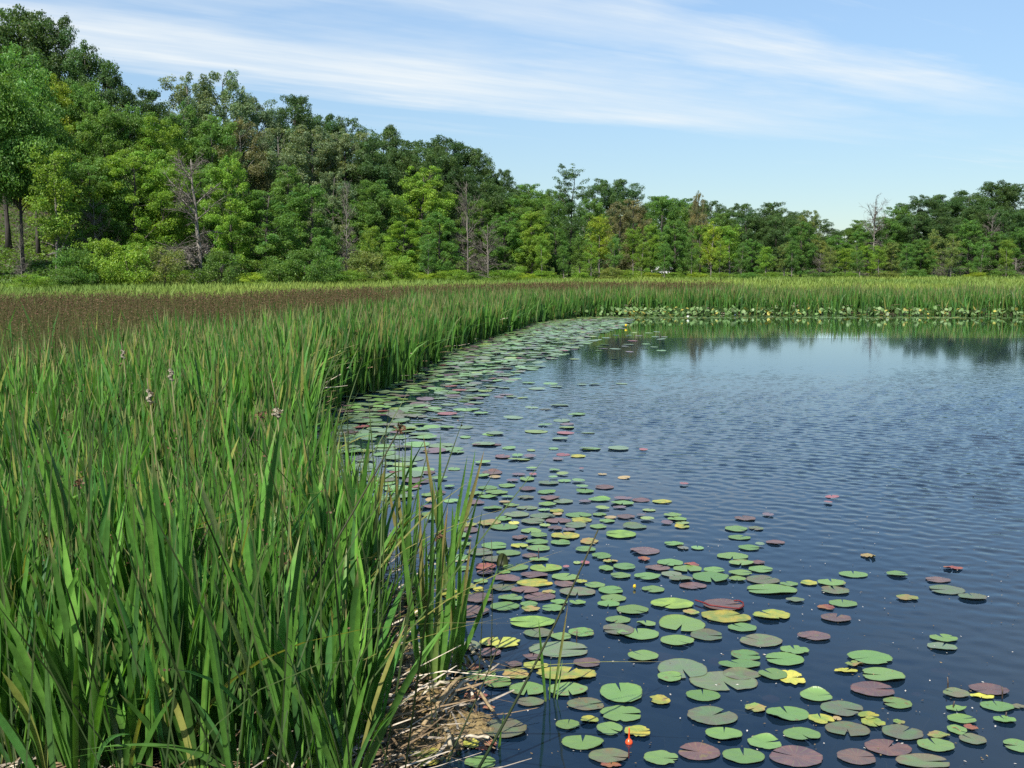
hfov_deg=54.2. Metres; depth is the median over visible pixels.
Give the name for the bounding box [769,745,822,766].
lily pad
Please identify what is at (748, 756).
lily pad
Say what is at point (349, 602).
cattail
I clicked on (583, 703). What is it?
lily pad
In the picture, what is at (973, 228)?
ash tree
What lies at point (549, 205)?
oak tree
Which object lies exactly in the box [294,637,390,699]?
cattail
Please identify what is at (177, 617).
cattail
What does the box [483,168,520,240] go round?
oak tree
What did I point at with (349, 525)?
cattail
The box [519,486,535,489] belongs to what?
lily pad
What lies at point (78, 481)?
bulrush
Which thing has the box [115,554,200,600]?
cattail
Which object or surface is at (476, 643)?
lily pad
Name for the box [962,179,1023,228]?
oak tree
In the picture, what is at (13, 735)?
cattail
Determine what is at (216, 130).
maple tree
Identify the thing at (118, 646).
cattail
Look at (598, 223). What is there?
young tree
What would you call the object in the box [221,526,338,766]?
cattail
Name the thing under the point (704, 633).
lily pad
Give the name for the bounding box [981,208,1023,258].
oak tree
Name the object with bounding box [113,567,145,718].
cattail
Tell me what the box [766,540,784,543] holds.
lily pad
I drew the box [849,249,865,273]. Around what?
young tree
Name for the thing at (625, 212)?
ash tree
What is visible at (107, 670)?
cattail
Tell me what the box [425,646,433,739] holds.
bulrush
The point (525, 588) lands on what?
lily pad
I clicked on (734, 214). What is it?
oak tree
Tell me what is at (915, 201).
oak tree
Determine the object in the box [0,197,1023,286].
undergrowth
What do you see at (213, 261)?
shrub
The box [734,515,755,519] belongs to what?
lily pad
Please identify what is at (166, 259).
shrub
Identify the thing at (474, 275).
shrub
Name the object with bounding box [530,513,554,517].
lily pad
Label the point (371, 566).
cattail
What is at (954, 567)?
lily pad
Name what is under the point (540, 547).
lily pad
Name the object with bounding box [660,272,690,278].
shrub
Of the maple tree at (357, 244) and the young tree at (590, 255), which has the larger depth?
the young tree at (590, 255)
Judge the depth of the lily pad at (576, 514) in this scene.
7.35 m
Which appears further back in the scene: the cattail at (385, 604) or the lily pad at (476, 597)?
the lily pad at (476, 597)
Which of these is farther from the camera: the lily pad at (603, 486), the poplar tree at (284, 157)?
the poplar tree at (284, 157)
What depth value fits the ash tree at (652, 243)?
145.06 m
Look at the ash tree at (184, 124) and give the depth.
115.19 m
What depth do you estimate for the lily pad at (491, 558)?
6.22 m
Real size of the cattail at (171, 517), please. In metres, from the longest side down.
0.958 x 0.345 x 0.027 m
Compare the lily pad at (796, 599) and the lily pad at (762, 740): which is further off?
the lily pad at (796, 599)
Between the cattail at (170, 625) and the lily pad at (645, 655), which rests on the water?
the lily pad at (645, 655)
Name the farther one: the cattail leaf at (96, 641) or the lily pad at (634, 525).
the lily pad at (634, 525)
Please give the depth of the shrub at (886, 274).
149.79 m
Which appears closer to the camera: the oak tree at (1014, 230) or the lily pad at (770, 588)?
the lily pad at (770, 588)
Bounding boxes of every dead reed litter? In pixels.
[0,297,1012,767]
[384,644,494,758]
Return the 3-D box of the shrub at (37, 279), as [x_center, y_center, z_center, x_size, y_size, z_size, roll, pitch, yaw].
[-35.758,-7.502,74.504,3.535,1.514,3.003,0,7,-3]
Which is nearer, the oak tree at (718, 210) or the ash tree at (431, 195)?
the ash tree at (431, 195)
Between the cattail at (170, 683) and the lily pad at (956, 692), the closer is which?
the cattail at (170, 683)
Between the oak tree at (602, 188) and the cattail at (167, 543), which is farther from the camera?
the oak tree at (602, 188)
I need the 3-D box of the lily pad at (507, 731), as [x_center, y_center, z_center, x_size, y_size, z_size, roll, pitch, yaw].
[-0.032,1.345,3.924,0.181,0.014,0.163,0,7,0]
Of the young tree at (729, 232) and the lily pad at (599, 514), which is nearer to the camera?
the lily pad at (599, 514)
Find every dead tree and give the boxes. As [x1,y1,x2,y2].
[10,223,33,282]
[77,199,121,265]
[152,146,235,282]
[335,180,361,270]
[449,178,485,276]
[468,220,505,278]
[809,252,833,276]
[848,260,876,276]
[855,195,889,269]
[929,245,970,277]
[982,213,1001,269]
[1000,258,1023,274]
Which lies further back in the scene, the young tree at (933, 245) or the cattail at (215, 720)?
the young tree at (933, 245)
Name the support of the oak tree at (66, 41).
on the ground at (394, 627)
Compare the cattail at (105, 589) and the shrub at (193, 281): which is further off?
the shrub at (193, 281)
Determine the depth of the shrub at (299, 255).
92.02 m
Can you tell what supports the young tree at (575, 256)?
on the ground at (394, 627)
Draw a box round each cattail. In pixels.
[0,486,24,620]
[0,524,75,757]
[0,549,5,642]
[0,565,80,767]
[0,600,153,767]
[0,610,42,679]
[0,625,92,767]
[0,671,60,767]
[1,575,79,767]
[2,517,38,589]
[4,418,353,584]
[4,539,40,751]
[4,552,95,636]
[6,528,78,708]
[6,624,80,762]
[8,519,150,682]
[11,581,58,672]
[11,624,179,767]
[12,663,102,742]
[17,509,275,596]
[20,415,129,562]
[20,550,80,673]
[22,535,28,575]
[24,508,88,644]
[24,594,217,767]
[26,600,47,649]
[27,572,63,704]
[28,595,130,720]
[29,419,158,595]
[35,531,101,767]
[38,527,45,660]
[49,539,125,589]
[50,574,151,664]
[54,623,119,767]
[55,540,190,641]
[55,655,196,762]
[59,433,135,582]
[60,565,90,595]
[62,472,191,547]
[63,628,78,767]
[63,641,147,740]
[67,624,303,767]
[74,472,227,568]
[74,497,124,658]
[77,507,290,632]
[77,574,178,742]
[78,540,210,745]
[78,641,125,767]
[79,635,154,767]
[84,574,229,712]
[85,411,130,582]
[88,531,166,588]
[88,546,128,663]
[91,545,282,625]
[92,557,97,643]
[92,592,111,633]
[96,553,178,661]
[97,488,200,557]
[100,636,160,767]
[100,676,172,767]
[103,628,158,737]
[105,468,153,577]
[105,581,162,682]
[106,617,240,745]
[107,556,124,606]
[108,517,128,594]
[109,546,199,686]
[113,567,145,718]
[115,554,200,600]
[115,588,366,740]
[117,447,141,605]
[120,524,427,767]
[120,560,268,621]
[121,466,190,665]
[121,654,232,767]
[124,526,266,653]
[127,617,152,767]
[128,551,151,583]
[134,485,144,521]
[134,503,265,641]
[137,393,324,609]
[137,454,208,767]
[137,489,246,565]
[141,543,216,766]
[141,579,341,721]
[145,601,170,767]
[150,454,171,680]
[150,548,341,767]
[157,465,283,667]
[165,485,178,526]
[168,499,189,626]
[168,502,339,767]
[168,609,171,648]
[185,596,268,744]
[189,581,239,767]
[191,516,232,616]
[192,571,223,758]
[194,505,218,571]
[195,556,201,718]
[196,605,264,767]
[198,501,210,561]
[204,592,231,767]
[207,484,283,590]
[209,518,227,590]
[210,539,319,651]
[214,579,292,678]
[215,554,315,656]
[220,405,310,620]
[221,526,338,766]
[222,500,307,565]
[227,496,344,608]
[227,508,244,585]
[231,625,250,664]
[238,533,320,572]
[238,664,280,767]
[241,519,266,588]
[241,618,499,659]
[255,647,281,754]
[256,552,302,767]
[256,555,301,660]
[259,521,297,619]
[263,552,361,659]
[264,573,337,658]
[265,492,343,555]
[266,627,434,767]
[267,572,377,617]
[270,502,520,594]
[275,545,377,578]
[279,601,343,686]
[280,563,364,648]
[281,472,368,569]
[281,581,530,631]
[284,544,335,586]
[286,529,318,566]
[288,482,342,552]
[289,623,322,746]
[289,665,381,767]
[290,578,325,705]
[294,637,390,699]
[295,480,470,591]
[295,560,393,767]
[298,606,360,755]
[300,635,319,767]
[303,511,358,625]
[303,556,544,712]
[304,509,344,576]
[306,597,317,647]
[306,603,368,763]
[307,603,449,741]
[308,560,343,629]
[309,615,653,752]
[311,613,335,767]
[314,527,365,650]
[314,538,342,642]
[314,608,380,738]
[321,547,326,574]
[330,561,391,678]
[338,553,414,673]
[339,511,355,586]
[343,571,359,758]
[344,568,404,687]
[347,596,387,618]
[354,685,361,756]
[357,551,366,678]
[358,631,366,736]
[373,580,400,656]
[379,609,443,681]
[388,443,424,602]
[400,489,464,687]
[423,433,483,590]
[447,513,497,673]
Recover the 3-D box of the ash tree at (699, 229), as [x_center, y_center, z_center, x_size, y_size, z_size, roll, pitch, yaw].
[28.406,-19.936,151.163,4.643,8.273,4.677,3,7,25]
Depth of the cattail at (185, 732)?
3.33 m
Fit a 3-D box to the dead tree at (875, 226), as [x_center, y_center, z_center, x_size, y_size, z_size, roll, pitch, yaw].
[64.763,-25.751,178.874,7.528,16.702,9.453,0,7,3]
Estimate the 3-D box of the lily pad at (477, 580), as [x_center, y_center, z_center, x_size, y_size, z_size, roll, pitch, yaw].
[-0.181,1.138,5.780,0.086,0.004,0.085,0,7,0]
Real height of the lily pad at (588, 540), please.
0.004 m
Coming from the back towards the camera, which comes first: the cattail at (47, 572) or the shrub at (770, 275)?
the shrub at (770, 275)
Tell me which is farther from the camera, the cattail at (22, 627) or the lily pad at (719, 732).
the lily pad at (719, 732)
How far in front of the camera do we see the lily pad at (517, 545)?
6.52 m
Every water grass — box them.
[493,715,503,747]
[539,606,567,701]
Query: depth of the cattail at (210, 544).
4.26 m
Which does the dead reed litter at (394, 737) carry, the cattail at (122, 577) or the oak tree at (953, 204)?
the cattail at (122, 577)
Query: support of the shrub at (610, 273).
on the ground at (394, 627)
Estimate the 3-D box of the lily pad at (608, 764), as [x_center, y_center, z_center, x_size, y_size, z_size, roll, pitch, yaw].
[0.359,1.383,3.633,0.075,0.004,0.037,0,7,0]
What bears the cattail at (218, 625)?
on the ground at (394, 627)
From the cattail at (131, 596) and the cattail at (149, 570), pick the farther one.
the cattail at (149, 570)
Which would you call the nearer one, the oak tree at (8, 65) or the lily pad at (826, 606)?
the lily pad at (826, 606)
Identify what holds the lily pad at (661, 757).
on the water
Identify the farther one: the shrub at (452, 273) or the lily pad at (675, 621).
the shrub at (452, 273)
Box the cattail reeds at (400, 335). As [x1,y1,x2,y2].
[0,279,1023,767]
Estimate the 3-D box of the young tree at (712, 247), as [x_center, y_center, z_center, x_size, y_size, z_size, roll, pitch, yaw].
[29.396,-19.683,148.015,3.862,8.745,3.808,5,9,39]
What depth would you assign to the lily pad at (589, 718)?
4.00 m
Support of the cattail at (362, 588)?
on the ground at (394, 627)
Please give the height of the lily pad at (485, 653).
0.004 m
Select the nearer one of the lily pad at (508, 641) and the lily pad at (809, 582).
the lily pad at (508, 641)
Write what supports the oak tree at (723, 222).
on the ground at (394, 627)
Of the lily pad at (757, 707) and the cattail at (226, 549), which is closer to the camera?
the lily pad at (757, 707)
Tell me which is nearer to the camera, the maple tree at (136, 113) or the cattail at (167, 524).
the cattail at (167, 524)
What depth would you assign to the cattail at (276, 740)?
3.36 m
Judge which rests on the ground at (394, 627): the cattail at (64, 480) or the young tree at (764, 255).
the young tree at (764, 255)
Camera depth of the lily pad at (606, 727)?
3.93 m
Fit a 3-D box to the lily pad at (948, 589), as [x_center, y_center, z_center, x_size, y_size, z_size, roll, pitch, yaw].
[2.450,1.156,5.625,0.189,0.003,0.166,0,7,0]
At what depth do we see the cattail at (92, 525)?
4.17 m
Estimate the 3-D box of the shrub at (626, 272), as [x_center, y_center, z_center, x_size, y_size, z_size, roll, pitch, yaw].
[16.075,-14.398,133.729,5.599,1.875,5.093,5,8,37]
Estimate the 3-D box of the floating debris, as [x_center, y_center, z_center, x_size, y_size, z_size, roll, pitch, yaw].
[1.693,1.144,6.077,4.646,0.101,4.964,0,7,0]
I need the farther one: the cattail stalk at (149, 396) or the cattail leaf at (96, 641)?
the cattail stalk at (149, 396)
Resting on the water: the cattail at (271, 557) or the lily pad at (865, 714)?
the lily pad at (865, 714)
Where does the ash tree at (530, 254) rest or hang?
on the ground at (394, 627)
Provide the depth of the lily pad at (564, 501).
7.75 m
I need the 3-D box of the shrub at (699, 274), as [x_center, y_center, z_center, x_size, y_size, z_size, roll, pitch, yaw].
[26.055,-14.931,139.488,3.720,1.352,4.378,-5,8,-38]
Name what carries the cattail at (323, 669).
on the ground at (394, 627)
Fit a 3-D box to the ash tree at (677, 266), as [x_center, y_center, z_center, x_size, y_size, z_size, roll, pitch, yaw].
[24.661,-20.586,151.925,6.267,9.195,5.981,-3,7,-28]
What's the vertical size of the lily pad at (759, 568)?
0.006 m
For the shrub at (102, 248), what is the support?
on the ground at (394, 627)
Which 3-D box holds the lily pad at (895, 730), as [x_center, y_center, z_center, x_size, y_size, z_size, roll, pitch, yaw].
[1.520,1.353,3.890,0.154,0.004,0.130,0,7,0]
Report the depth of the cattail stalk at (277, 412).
5.02 m
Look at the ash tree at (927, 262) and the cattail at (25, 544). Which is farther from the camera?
the ash tree at (927, 262)
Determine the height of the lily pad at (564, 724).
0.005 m
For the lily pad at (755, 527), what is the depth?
6.97 m
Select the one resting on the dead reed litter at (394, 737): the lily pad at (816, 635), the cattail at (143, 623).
the cattail at (143, 623)
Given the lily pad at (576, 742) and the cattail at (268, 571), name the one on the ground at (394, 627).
the cattail at (268, 571)
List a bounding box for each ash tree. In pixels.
[164,100,210,202]
[200,155,265,275]
[229,187,308,271]
[261,164,310,258]
[274,183,347,268]
[307,167,362,256]
[382,219,426,273]
[389,165,458,270]
[416,211,463,278]
[452,199,503,271]
[480,213,525,277]
[509,210,553,275]
[543,227,571,274]
[550,163,589,275]
[600,201,636,272]
[616,199,651,270]
[638,224,663,275]
[642,195,680,266]
[655,219,692,275]
[670,202,704,270]
[686,225,713,274]
[735,238,766,274]
[782,221,819,277]
[805,240,832,273]
[820,235,856,272]
[843,231,879,268]
[848,244,879,275]
[881,242,905,274]
[902,239,939,274]
[946,219,993,275]
[979,231,1014,273]
[1000,227,1023,272]
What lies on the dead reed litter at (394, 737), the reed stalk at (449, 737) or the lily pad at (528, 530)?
the reed stalk at (449, 737)
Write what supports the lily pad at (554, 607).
on the water
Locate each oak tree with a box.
[0,3,69,87]
[0,5,29,77]
[0,41,75,246]
[0,68,61,274]
[0,97,76,272]
[4,93,80,252]
[17,14,107,106]
[53,38,123,175]
[80,75,149,162]
[112,87,179,161]
[231,95,289,192]
[266,94,323,211]
[304,113,361,193]
[325,116,377,164]
[343,140,403,244]
[363,124,406,190]
[364,145,429,251]
[389,139,443,189]
[404,145,463,239]
[423,134,481,196]
[433,165,490,256]
[458,146,515,216]
[461,174,515,253]
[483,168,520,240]
[495,194,557,263]
[510,183,558,225]
[526,197,569,265]
[541,189,575,244]
[581,178,622,237]
[603,178,656,249]
[640,195,674,239]
[659,197,710,231]
[690,200,729,228]
[700,212,743,272]
[721,203,760,241]
[724,213,770,271]
[747,213,798,271]
[755,201,796,264]
[785,211,809,241]
[808,219,841,250]
[834,227,855,247]
[843,220,873,246]
[857,218,909,270]
[873,205,915,242]
[885,212,945,268]
[895,194,947,249]
[915,211,968,266]
[922,194,965,232]
[940,190,1011,221]
[950,205,1003,262]
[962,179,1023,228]
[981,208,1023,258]
[994,183,1023,225]
[1008,219,1023,259]
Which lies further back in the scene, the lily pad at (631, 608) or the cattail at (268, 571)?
the lily pad at (631, 608)
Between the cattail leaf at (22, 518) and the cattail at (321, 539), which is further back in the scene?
the cattail at (321, 539)
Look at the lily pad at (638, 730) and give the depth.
3.90 m
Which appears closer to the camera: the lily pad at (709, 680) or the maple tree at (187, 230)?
the lily pad at (709, 680)
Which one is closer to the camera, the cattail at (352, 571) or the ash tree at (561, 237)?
the cattail at (352, 571)
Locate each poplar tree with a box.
[157,71,219,168]
[188,69,260,206]
[212,116,272,235]
[245,127,316,236]
[279,124,343,232]
[308,128,374,243]
[571,198,609,266]
[688,191,708,266]
[795,209,823,267]
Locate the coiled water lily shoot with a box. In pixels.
[695,599,743,608]
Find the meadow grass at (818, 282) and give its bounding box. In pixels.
[0,275,1023,307]
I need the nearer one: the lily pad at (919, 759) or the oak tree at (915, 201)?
the lily pad at (919, 759)
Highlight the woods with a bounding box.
[0,42,1023,272]
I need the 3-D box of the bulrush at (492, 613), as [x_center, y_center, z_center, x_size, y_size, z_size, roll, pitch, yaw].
[-0.092,1.009,4.473,0.010,0.610,0.104,0,7,4]
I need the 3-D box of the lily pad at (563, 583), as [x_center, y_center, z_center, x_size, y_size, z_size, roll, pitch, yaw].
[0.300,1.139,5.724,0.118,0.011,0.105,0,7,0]
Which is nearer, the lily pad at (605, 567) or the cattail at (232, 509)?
the cattail at (232, 509)
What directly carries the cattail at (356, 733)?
on the ground at (394, 627)
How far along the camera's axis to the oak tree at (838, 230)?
280.89 m
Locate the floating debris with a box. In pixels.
[441,488,1016,763]
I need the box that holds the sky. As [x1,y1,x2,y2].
[0,0,1023,243]
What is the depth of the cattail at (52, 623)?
3.71 m
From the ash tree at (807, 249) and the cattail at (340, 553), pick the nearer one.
the cattail at (340, 553)
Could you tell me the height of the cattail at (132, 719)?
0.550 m
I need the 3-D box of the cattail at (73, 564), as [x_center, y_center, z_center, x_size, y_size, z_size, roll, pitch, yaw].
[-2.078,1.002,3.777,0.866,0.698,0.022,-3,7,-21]
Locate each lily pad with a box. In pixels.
[409,758,438,765]
[410,747,439,756]
[442,590,471,598]
[455,554,467,560]
[463,738,478,747]
[464,527,477,531]
[464,640,479,649]
[464,664,484,669]
[464,691,487,698]
[464,755,495,767]
[465,670,495,679]
[466,605,489,617]
[467,548,492,554]
[468,592,491,601]
[469,491,484,494]
[472,500,484,503]
[473,578,487,582]
[473,586,482,590]
[475,563,495,569]
[476,746,487,749]
[477,485,497,489]
[477,519,500,524]
[477,569,494,573]
[478,494,497,497]
[478,647,500,655]
[481,542,505,548]
[481,637,519,647]
[481,718,526,737]
[482,468,501,473]
[482,555,509,561]
[483,505,501,508]
[485,490,507,493]
[485,676,510,686]
[489,584,514,590]
[490,601,519,610]
[491,524,517,529]
[493,574,519,580]
[495,454,509,457]
[495,516,511,519]
[496,550,520,555]
[497,553,507,565]
[497,570,509,573]
[498,594,522,599]
[499,483,514,486]
[502,669,528,677]
[503,564,527,570]
[504,511,528,516]
[505,661,521,665]
[509,681,542,694]
[510,616,554,627]
[511,543,527,547]
[511,586,538,592]
[512,535,527,538]
[516,506,537,508]
[516,578,552,586]
[517,495,533,498]
[518,697,543,705]
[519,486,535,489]
[520,476,534,480]
[520,571,547,577]
[520,601,537,605]
[521,518,543,523]
[521,528,540,532]
[521,605,539,610]
[522,553,537,556]
[522,653,539,659]
[523,661,547,668]
[524,592,555,599]
[524,628,553,636]
[526,539,547,543]
[527,545,549,550]
[529,557,548,560]
[529,641,587,656]
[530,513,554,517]
[530,564,561,571]
[531,532,546,536]
[536,666,595,678]
[537,489,555,493]
[538,481,558,483]
[538,501,555,505]
[540,495,559,499]
[542,589,555,592]
[542,604,564,610]
[546,518,570,522]
[548,525,561,528]
[548,682,587,695]
[550,509,563,511]
[551,532,578,538]
[551,539,569,544]
[551,599,567,603]
[551,632,570,639]
[552,573,578,579]
[553,499,572,502]
[554,581,573,586]
[556,719,579,728]
[559,587,594,594]
[562,735,603,749]
[565,512,591,516]
[565,521,585,527]
[567,697,603,709]
[568,627,593,635]
[569,600,585,603]
[571,454,585,456]
[571,517,591,522]
[573,657,599,666]
[575,546,595,550]
[576,489,593,492]
[576,579,586,582]
[580,537,597,543]
[581,715,598,721]
[585,582,604,587]
[588,496,610,500]
[589,748,627,762]
[590,524,606,527]
[592,552,611,558]
[593,512,605,515]
[595,484,613,488]
[596,722,622,734]
[597,600,619,605]
[598,586,622,593]
[599,519,614,521]
[599,565,612,569]
[600,683,641,701]
[600,705,640,720]
[601,594,625,600]
[601,762,620,766]
[603,559,617,561]
[603,623,633,633]
[606,530,635,537]
[606,615,630,622]
[611,500,633,503]
[611,572,630,577]
[613,563,634,568]
[617,514,634,517]
[617,604,648,613]
[617,628,658,639]
[623,522,646,528]
[624,725,649,735]
[628,650,658,659]
[630,547,659,553]
[632,498,649,501]
[634,572,660,578]
[637,620,655,625]
[638,556,649,560]
[642,585,663,591]
[644,750,677,764]
[645,565,669,569]
[650,694,669,703]
[651,598,693,608]
[652,499,670,502]
[657,559,682,565]
[658,658,706,677]
[658,671,680,680]
[659,614,704,630]
[660,635,693,644]
[661,571,681,575]
[664,512,681,515]
[664,541,683,544]
[668,516,686,519]
[669,575,692,579]
[673,565,701,570]
[675,523,689,527]
[678,742,719,759]
[679,582,706,588]
[683,609,699,613]
[684,562,698,565]
[686,689,720,700]
[687,706,737,724]
[689,671,757,690]
[690,628,721,639]
[692,571,728,581]
[701,609,750,621]
[703,598,742,609]
[704,566,724,571]
[705,727,741,738]
[717,552,747,558]
[718,659,760,667]
[722,748,764,762]
[723,667,760,679]
[725,525,747,530]
[728,535,750,539]
[728,569,751,574]
[728,576,745,579]
[728,623,756,630]
[729,559,753,564]
[731,649,759,659]
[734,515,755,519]
[738,544,758,549]
[740,634,782,646]
[745,702,766,711]
[746,575,779,583]
[747,584,796,593]
[747,733,781,748]
[749,526,762,529]
[749,565,772,571]
[752,560,764,563]
[753,609,789,618]
[758,668,786,678]
[765,652,803,664]
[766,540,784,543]
[766,706,808,720]
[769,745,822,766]
[777,670,805,684]
[780,581,797,585]
[780,645,808,653]
[783,727,820,739]
[786,597,804,600]
[797,631,830,639]
[800,580,816,584]
[800,686,831,700]
[808,714,833,723]
[817,579,845,585]
[817,604,834,608]
[820,700,862,715]
[821,586,848,593]
[821,613,850,620]
[825,721,869,735]
[829,599,857,606]
[834,668,857,671]
[837,748,875,764]
[839,571,867,576]
[846,660,863,665]
[847,650,892,663]
[851,681,894,695]
[858,711,878,718]
[861,553,875,556]
[861,717,885,725]
[862,667,905,680]
[864,739,911,755]
[882,724,922,739]
[883,697,911,707]
[886,570,907,575]
[893,719,904,723]
[896,594,918,599]
[896,753,949,767]
[917,738,954,751]
[926,576,950,581]
[927,642,956,649]
[927,730,949,737]
[929,585,964,593]
[929,634,957,641]
[943,566,962,568]
[943,687,969,696]
[946,705,966,710]
[947,713,976,722]
[947,724,966,734]
[958,593,986,598]
[959,733,986,743]
[964,724,978,729]
[968,683,1008,694]
[970,693,993,697]
[980,701,1013,710]
[993,715,1015,721]
[1003,738,1023,751]
[1012,703,1023,707]
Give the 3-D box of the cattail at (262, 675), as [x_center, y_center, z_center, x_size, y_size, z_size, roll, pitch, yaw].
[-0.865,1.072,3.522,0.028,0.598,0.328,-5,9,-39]
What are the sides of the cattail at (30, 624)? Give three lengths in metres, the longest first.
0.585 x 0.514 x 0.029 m
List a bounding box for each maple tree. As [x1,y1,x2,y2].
[18,72,88,226]
[42,78,122,233]
[46,157,134,263]
[66,98,146,238]
[82,149,184,265]
[89,102,168,229]
[128,115,193,234]
[131,161,209,259]
[169,162,243,255]
[178,112,247,245]
[330,200,386,264]
[341,179,410,269]
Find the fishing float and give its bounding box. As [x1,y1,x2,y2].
[625,728,632,744]
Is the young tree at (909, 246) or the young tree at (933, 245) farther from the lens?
the young tree at (933, 245)
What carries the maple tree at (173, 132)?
on the ground at (394, 627)
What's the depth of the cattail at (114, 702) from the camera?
3.36 m
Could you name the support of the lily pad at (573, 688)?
on the water
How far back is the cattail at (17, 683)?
3.49 m
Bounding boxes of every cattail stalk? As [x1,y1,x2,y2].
[143,378,161,512]
[168,361,180,466]
[270,375,284,492]
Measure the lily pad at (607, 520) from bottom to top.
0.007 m
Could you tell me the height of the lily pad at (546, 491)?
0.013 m
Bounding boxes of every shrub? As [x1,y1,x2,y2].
[5,273,53,288]
[46,246,105,287]
[48,266,89,288]
[68,237,130,284]
[98,241,161,286]
[137,245,190,285]
[162,270,201,285]
[191,250,247,284]
[235,272,268,284]
[252,255,306,283]
[268,247,337,282]
[276,272,316,283]
[302,254,350,283]
[334,269,369,283]
[343,249,396,281]
[365,270,398,283]
[382,254,419,281]
[412,272,437,280]
[434,269,470,280]
[458,272,486,280]
[482,269,524,280]
[515,273,540,279]
[529,270,562,278]
[567,272,593,278]
[587,267,624,278]
[615,269,644,278]
[638,272,663,277]
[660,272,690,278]
[686,272,708,277]
[708,272,731,277]
[735,272,765,278]
[760,272,783,277]
[802,272,836,277]
[839,272,862,277]
[864,272,900,278]
[894,270,936,277]
[964,272,990,276]
[985,269,1021,277]
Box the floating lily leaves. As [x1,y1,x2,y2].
[316,316,841,719]
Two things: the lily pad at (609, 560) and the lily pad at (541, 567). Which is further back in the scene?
the lily pad at (609, 560)
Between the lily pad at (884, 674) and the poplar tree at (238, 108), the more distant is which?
the poplar tree at (238, 108)
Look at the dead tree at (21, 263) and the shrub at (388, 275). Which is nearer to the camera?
the dead tree at (21, 263)
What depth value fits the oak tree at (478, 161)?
177.64 m
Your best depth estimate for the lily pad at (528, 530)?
6.89 m
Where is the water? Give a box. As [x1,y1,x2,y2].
[316,314,1023,767]
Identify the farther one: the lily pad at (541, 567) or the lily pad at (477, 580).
the lily pad at (541, 567)
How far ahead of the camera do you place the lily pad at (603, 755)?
3.71 m
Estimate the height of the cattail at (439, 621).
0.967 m
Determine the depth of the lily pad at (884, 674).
4.45 m
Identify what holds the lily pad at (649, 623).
on the water
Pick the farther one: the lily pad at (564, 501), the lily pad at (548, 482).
the lily pad at (548, 482)
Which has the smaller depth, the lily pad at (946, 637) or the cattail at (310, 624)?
the cattail at (310, 624)
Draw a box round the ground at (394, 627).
[0,193,1020,767]
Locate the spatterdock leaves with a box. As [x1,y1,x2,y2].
[575,305,1023,317]
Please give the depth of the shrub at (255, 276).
86.95 m
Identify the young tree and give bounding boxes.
[20,143,90,274]
[308,235,334,267]
[358,225,385,275]
[417,234,437,277]
[534,235,549,276]
[556,245,572,277]
[568,234,594,272]
[580,241,599,277]
[581,214,614,276]
[604,234,623,276]
[619,227,648,273]
[633,238,651,276]
[654,242,675,276]
[683,235,700,272]
[699,221,723,277]
[710,240,728,276]
[715,224,743,275]
[732,242,750,277]
[756,246,775,272]
[774,242,795,274]
[782,240,801,276]
[821,246,837,275]
[835,247,857,274]
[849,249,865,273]
[868,244,887,275]
[897,243,915,272]
[923,229,944,274]
[939,235,962,276]
[972,240,990,271]
[998,239,1016,275]
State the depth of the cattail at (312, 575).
4.65 m
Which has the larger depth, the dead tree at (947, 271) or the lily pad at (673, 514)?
the dead tree at (947, 271)
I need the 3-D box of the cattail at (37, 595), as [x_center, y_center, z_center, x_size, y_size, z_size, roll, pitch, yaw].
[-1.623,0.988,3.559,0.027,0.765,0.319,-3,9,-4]
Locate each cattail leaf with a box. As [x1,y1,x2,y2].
[12,443,36,573]
[45,625,55,767]
[86,594,100,767]
[252,532,258,731]
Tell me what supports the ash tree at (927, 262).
on the ground at (394, 627)
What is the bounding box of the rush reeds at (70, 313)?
[0,279,743,767]
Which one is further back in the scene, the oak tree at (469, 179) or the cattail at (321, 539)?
the oak tree at (469, 179)
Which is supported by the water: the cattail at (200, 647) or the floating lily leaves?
the floating lily leaves
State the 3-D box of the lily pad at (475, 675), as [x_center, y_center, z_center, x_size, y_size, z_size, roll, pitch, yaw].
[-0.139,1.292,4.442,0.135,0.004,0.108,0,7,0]
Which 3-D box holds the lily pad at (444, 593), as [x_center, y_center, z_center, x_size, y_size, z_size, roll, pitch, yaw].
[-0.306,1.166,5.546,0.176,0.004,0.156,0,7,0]
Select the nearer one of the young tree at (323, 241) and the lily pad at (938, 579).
the lily pad at (938, 579)
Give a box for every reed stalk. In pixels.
[407,724,433,742]
[416,697,440,703]
[420,675,463,725]
[421,680,449,695]
[433,679,468,717]
[439,678,469,709]
[443,727,452,745]
[452,734,489,740]
[465,682,494,711]
[467,645,476,654]
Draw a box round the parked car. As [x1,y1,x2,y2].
[651,267,672,272]
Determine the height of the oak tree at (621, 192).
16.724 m
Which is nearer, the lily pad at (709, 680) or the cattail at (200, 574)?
the cattail at (200, 574)
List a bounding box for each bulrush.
[73,476,84,506]
[197,411,266,550]
[233,422,405,704]
[366,530,442,592]
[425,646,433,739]
[429,661,438,736]
[446,637,501,761]
[477,530,598,767]
[477,552,483,686]
[490,540,492,668]
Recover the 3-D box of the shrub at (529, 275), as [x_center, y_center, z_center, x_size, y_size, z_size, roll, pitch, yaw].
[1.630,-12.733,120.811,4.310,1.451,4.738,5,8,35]
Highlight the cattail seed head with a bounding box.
[119,341,127,395]
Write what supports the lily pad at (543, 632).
on the water
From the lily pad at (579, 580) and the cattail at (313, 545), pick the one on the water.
the lily pad at (579, 580)
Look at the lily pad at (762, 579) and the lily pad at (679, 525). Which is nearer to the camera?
the lily pad at (762, 579)
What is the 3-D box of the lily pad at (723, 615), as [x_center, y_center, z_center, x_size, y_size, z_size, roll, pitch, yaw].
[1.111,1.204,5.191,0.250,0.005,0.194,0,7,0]
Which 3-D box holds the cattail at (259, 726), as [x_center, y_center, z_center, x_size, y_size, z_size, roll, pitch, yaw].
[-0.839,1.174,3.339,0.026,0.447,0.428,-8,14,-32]

